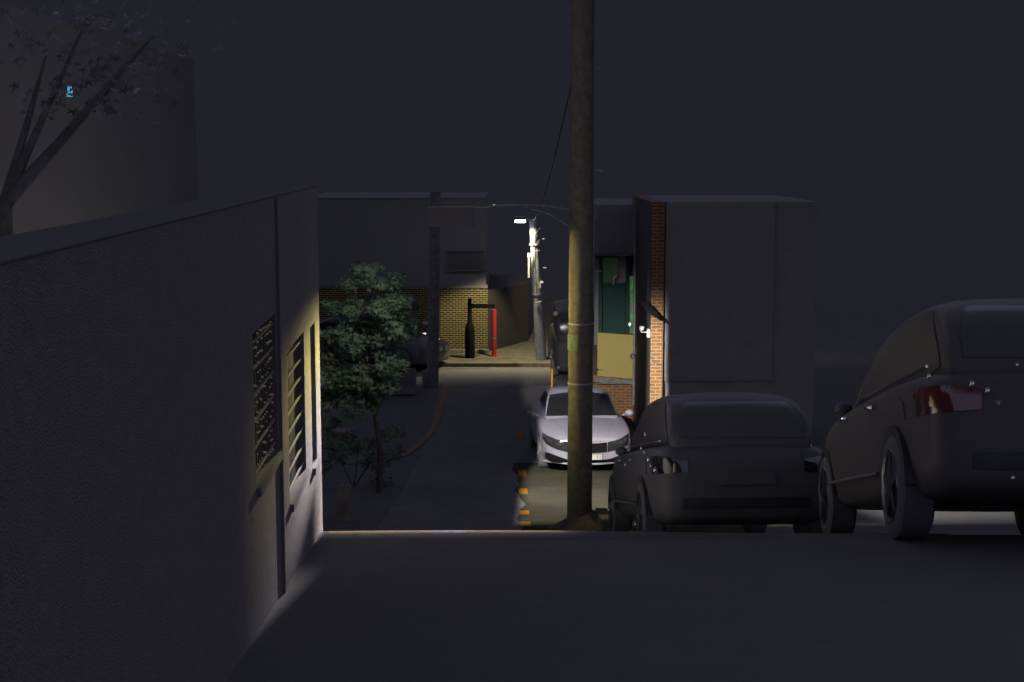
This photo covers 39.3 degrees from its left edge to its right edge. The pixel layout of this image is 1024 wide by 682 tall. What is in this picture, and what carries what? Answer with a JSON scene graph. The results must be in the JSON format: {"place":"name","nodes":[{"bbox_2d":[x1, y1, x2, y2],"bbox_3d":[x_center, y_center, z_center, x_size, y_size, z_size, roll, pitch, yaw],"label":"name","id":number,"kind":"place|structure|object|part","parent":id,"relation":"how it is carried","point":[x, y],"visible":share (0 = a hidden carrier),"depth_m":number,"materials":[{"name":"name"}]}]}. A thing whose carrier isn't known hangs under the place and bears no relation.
{"place":"outdoors","nodes":[
{"label":"outdoors","id":0,"kind":"place"},
{"bbox_2d":[326,428,351,449],"bbox_3d":[-3.746,2.129,31.032,0.520,0.420,0.415,0,7,0],"label":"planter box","id":1,"kind":"object","parent":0,"point":[339,431],"visible":0.32,"depth_m":30.83,"materials":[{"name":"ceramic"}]},
{"bbox_2d":[414,325,417,357],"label":"hanging sign","id":2,"kind":"object","parent":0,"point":[415,327],"visible":0.42,"depth_m":40.35,"materials":[{"name":"metal"}]},
{"bbox_2d":[317,192,528,353],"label":"brick house","id":3,"kind":"structure","parent":0,"point":[389,231],"depth_m":43.92,"materials":[{"name":"yellow brick"}]},
{"bbox_2d":[448,252,482,269],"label":"window","id":4,"kind":"structure","parent":3,"relation":"in","point":[456,261],"depth_m":43.91,"materials":[{"name":"grey glass"}]},
{"bbox_2d":[320,367,567,384],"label":"cross road","id":5,"kind":"structure","parent":0,"point":[498,376],"depth_m":40.10,"materials":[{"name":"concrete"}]},
{"bbox_2d":[319,315,449,367],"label":"sedan","id":6,"kind":"object","parent":5,"relation":"on","point":[409,350],"visible":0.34,"depth_m":41.05,"materials":[{"name":"black paint"}]},
{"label":"side window","id":7,"kind":"part","parent":6,"relation":"part of","materials":[{"name":"black glass"}]},
{"bbox_2d":[500,367,549,367],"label":"kerb line","id":8,"kind":"object","parent":5,"relation":"on","point":[524,367],"visible":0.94,"depth_m":41.73,"materials":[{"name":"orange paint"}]},
{"bbox_2d":[548,299,596,375],"bbox_3d":[1.994,-0.187,41.511,1.824,1.961,4.627,0,7,0],"label":"van","id":9,"kind":"object","parent":5,"relation":"on","point":[558,348],"visible":0.37,"depth_m":39.35,"materials":[{"name":"black paint"}]},
{"bbox_3d":[1.994,-0.390,39.255,1.360,0.450,0.117,0,7,0],"label":"rear window","id":10,"kind":"part","parent":9,"relation":"part of","materials":[{"name":"black glass"}]},
{"bbox_2d":[320,299,593,362],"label":"pavement","id":11,"kind":"structure","parent":0,"point":[523,352],"depth_m":44.16,"materials":[{"name":"concrete"}]},
{"bbox_2d":[465,299,494,357],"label":"meter post","id":12,"kind":"object","parent":11,"relation":"on","point":[469,340],"visible":1,"depth_m":42.82,"materials":[{"name":"black metal"}]},
{"bbox_2d":[490,309,497,356],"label":"red post","id":13,"kind":"object","parent":11,"relation":"on","point":[494,337],"visible":1,"depth_m":43.18,"materials":[{"name":"metal"}]},
{"bbox_2d":[514,216,546,359],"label":"utility pole","id":14,"kind":"object","parent":11,"relation":"on","point":[539,326],"visible":1,"depth_m":42.23,"materials":[{"name":"grey concrete"}]},
{"bbox_2d":[0,0,1023,182],"label":"sky","id":15,"kind":"structure","parent":0,"point":[305,91],"materials":[{"name":"black"}]},
{"bbox_2d":[197,183,1023,534],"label":"ground","id":16,"kind":"structure","parent":0,"point":[891,257],"depth_m":93.44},
{"bbox_2d":[0,3,197,233],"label":"apartment building","id":17,"kind":"structure","parent":16,"relation":"on","point":[100,165],"depth_m":16.48,"materials":[{"name":"grey concrete"}]},
{"bbox_2d":[0,0,242,236],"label":"garden tree","id":18,"kind":"object","parent":16,"relation":"on","point":[19,180],"visible":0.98,"depth_m":8.39,"materials":[{"name":"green plant"}]},
{"bbox_2d":[0,185,322,681],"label":"street wall","id":19,"kind":"structure","parent":16,"relation":"on","point":[161,517],"depth_m":4.98,"materials":[{"name":"paint"}]},
{"bbox_2d":[320,385,439,530],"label":"verge","id":20,"kind":"structure","parent":16,"relation":"on","point":[413,416],"depth_m":28.95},
{"bbox_2d":[336,483,351,520],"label":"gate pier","id":21,"kind":"structure","parent":20,"relation":"on","point":[344,512],"depth_m":21.40,"materials":[{"name":"concrete"}]},
{"bbox_2d":[322,422,408,487],"bbox_3d":[-2.705,2.069,25.896,1.695,1.300,1.302,0,7,0],"label":"shrub","id":22,"kind":"object","parent":20,"relation":"on","point":[358,447],"visible":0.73,"depth_m":25.77,"materials":[{"name":"green plant"}]},
{"bbox_2d":[319,260,421,492],"bbox_3d":[-2.504,0.662,24.732,2.035,4.214,2.601,0,7,0],"label":"maple tree","id":23,"kind":"object","parent":20,"relation":"on","point":[355,335],"visible":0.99,"depth_m":24.37,"materials":[{"name":"green plant"}]},
{"bbox_2d":[356,368,415,394],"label":"garden wall","id":24,"kind":"structure","parent":20,"relation":"on","point":[407,381],"depth_m":37.36,"materials":[{"name":"concrete"}]},
{"bbox_2d":[422,191,440,387],"bbox_3d":[-2.138,-1.221,38.165,0.440,5.500,0.320,1,7,0],"label":"utility pole","id":25,"kind":"object","parent":20,"relation":"on","point":[430,376],"visible":0.81,"depth_m":38.08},
{"bbox_2d":[320,363,549,366],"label":"kerb","id":26,"kind":"structure","parent":16,"relation":"on","point":[485,364],"depth_m":41.85,"materials":[{"name":"concrete"}]},
{"bbox_2d":[593,195,818,445],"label":"corner house","id":27,"kind":"structure","parent":16,"relation":"on","point":[714,293],"depth_m":29.97,"materials":[{"name":"paint"}]},
{"bbox_2d":[596,256,598,333],"bbox_3d":[2.011,-1.088,33.704,0.048,1.836,0.040,0,7,0],"label":"window frame","id":28,"kind":"structure","parent":27,"relation":"in","point":[597,292],"depth_m":33.70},
{"bbox_2d":[598,258,602,331],"bbox_3d":[2.081,-1.072,33.767,0.084,1.755,0.040,0,7,0],"label":"window frame","id":29,"kind":"structure","parent":27,"relation":"in","point":[600,259],"depth_m":33.76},
{"bbox_2d":[603,283,624,333],"bbox_3d":[2.411,-0.775,33.856,0.520,1.203,0.040,0,7,0],"label":"window","id":30,"kind":"structure","parent":27,"relation":"in","point":[613,295],"depth_m":33.83,"materials":[{"name":"teal glass"}]},
{"bbox_2d":[625,256,628,333],"bbox_3d":[2.716,-1.079,33.786,0.072,1.865,0.040,0,7,0],"label":"window frame","id":31,"kind":"structure","parent":27,"relation":"in","point":[627,257],"depth_m":33.78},
{"bbox_2d":[639,325,649,337],"bbox_3d":[2.787,-0.205,30.047,0.254,0.246,0.202,0,7,0],"label":"security camera","id":32,"kind":"object","parent":27,"relation":"attached to","point":[641,328],"visible":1,"depth_m":29.97,"materials":[{"name":"white plastic"}]},
{"bbox_2d":[818,298,1023,538],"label":"hatchback","id":33,"kind":"object","parent":16,"relation":"on","point":[925,429],"visible":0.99,"depth_m":10.34,"materials":[{"name":"brown paint"}]},
{"bbox_3d":[3.207,0.172,11.957,0.121,0.528,3.060,0,-8,3],"label":"side window","id":34,"kind":"part","parent":33,"relation":"part of","materials":[{"name":"black glass"}]},
{"bbox_3d":[3.896,-0.073,10.222,1.440,0.322,0.546,0,7,3],"label":"rear window","id":35,"kind":"part","parent":33,"relation":"part of","materials":[{"name":"black glass"}]},
{"bbox_2d":[226,535,1023,681],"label":"road","id":36,"kind":"structure","parent":0,"point":[853,608],"depth_m":7.99,"materials":[{"name":"grey asphalt"}]},
{"bbox_2d":[316,530,777,540],"bbox_3d":[0.125,1.519,11.041,3.750,0.155,0.800,0,7,0],"label":"speed bump","id":37,"kind":"object","parent":36,"relation":"on","point":[479,535],"visible":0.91,"depth_m":10.83,"materials":[{"name":"yellow paint"}]},
{"bbox_2d":[374,385,951,534],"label":"road","id":38,"kind":"structure","parent":0,"point":[463,476],"depth_m":28.48,"materials":[{"name":"grey asphalt"}]},
{"bbox_2d":[349,384,448,463],"bbox_3d":[-2.121,1.974,33.706,0.977,0.304,10.083,1,8,9],"label":"edge line","id":39,"kind":"object","parent":38,"relation":"on","point":[432,428],"visible":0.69,"depth_m":34.75,"materials":[{"name":"orange paint"}]},
{"bbox_2d":[517,431,523,437],"bbox_3d":[0.195,2.170,33.264,0.150,0.028,1.000,0,7,0],"label":"dash line","id":40,"kind":"object","parent":38,"relation":"on","point":[520,434],"visible":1,"depth_m":33.34,"materials":[{"name":"yellow paint"}]},
{"bbox_2d":[551,369,552,386],"bbox_3d":[1.044,1.034,37.452,0.097,0.616,0.097,0,7,0],"label":"delineator post","id":41,"kind":"object","parent":38,"relation":"on","point":[551,377],"visible":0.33,"depth_m":37.42,"materials":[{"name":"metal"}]},
{"bbox_2d":[527,386,633,467],"bbox_3d":[1.366,1.713,29.927,2.190,1.446,4.882,0,3,-2],"label":"sedan","id":42,"kind":"object","parent":38,"relation":"on","point":[547,413],"visible":0.81,"depth_m":28.29,"materials":[{"name":"white paint"}]},
{"bbox_3d":[0.697,1.254,30.286,0.111,0.433,2.302,0,7,-1],"label":"side window","id":43,"kind":"part","parent":42,"relation":"part of","materials":[{"name":"black glass"}]},
{"bbox_2d":[595,508,611,530],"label":"kerb slab","id":44,"kind":"structure","parent":38,"relation":"on","point":[603,521],"depth_m":19.96,"materials":[{"name":"concrete"}]},
{"bbox_2d":[512,463,745,532],"bbox_3d":[1.698,2.552,24.237,3.405,1.048,9.400,0,7,0],"label":"parking strip","id":45,"kind":"object","parent":38,"relation":"on","point":[544,499],"visible":0.39,"depth_m":24.46,"materials":[{"name":"concrete"}]},
{"bbox_2d":[518,470,525,475],"bbox_3d":[0.195,2.535,27.513,0.150,0.060,0.800,0,7,0],"label":"dash line","id":46,"kind":"object","parent":45,"relation":"on","point":[521,472],"visible":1,"depth_m":27.53,"materials":[{"name":"yellow paint"}]},
{"bbox_2d":[519,488,527,493],"bbox_3d":[0.195,2.628,25.104,0.150,0.072,0.700,0,7,0],"label":"dash line","id":47,"kind":"object","parent":45,"relation":"on","point":[522,490],"visible":1,"depth_m":25.05,"materials":[{"name":"yellow paint"}]},
{"bbox_2d":[520,510,528,513],"bbox_3d":[0.195,2.676,22.388,0.150,0.063,0.500,0,7,0],"label":"dash line","id":48,"kind":"object","parent":45,"relation":"on","point":[524,511],"visible":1,"depth_m":22.43,"materials":[{"name":"yellow paint"}]},
{"bbox_2d":[520,522,530,525],"bbox_3d":[0.195,2.681,21.027,0.150,0.063,0.500,0,7,0],"label":"dash line","id":49,"kind":"object","parent":45,"relation":"on","point":[524,523],"visible":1,"depth_m":20.95,"materials":[{"name":"yellow paint"}]},
{"bbox_2d":[549,510,633,530],"bbox_3d":[1.158,2.615,20.446,1.655,0.460,1.110,0,7,0],"label":"concrete footing","id":50,"kind":"object","parent":45,"relation":"on","point":[588,521],"visible":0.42,"depth_m":20.26,"materials":[{"name":"grey concrete"}]},
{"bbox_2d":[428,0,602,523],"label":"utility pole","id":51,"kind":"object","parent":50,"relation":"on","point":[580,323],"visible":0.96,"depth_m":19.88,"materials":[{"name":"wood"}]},
{"bbox_2d":[533,88,569,221],"bbox_3d":[0.798,-3.893,30.855,0.023,3.723,22.206,0,7,-1],"label":"overhead cable","id":52,"kind":"object","parent":51,"relation":"hanging from","point":[556,149],"visible":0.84,"depth_m":27.04,"materials":[{"name":"black plastic"}]},
{"bbox_2d":[607,392,822,532],"bbox_3d":[2.413,1.585,17.841,2.155,1.785,5.092,0,-5,-2],"label":"hatchback","id":53,"kind":"object","parent":38,"relation":"on","point":[749,462],"visible":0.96,"depth_m":15.55,"materials":[{"name":"black paint"}]},
{"bbox_3d":[1.673,1.038,17.384,0.116,0.506,2.932,0,-5,-2],"label":"side window","id":54,"kind":"part","parent":53,"relation":"part of","materials":[{"name":"black glass"}]},
{"bbox_3d":[2.491,0.861,15.786,1.380,0.414,0.431,0,-5,-2],"label":"rear window","id":55,"kind":"part","parent":53,"relation":"part of","materials":[{"name":"black glass"}]}
]}

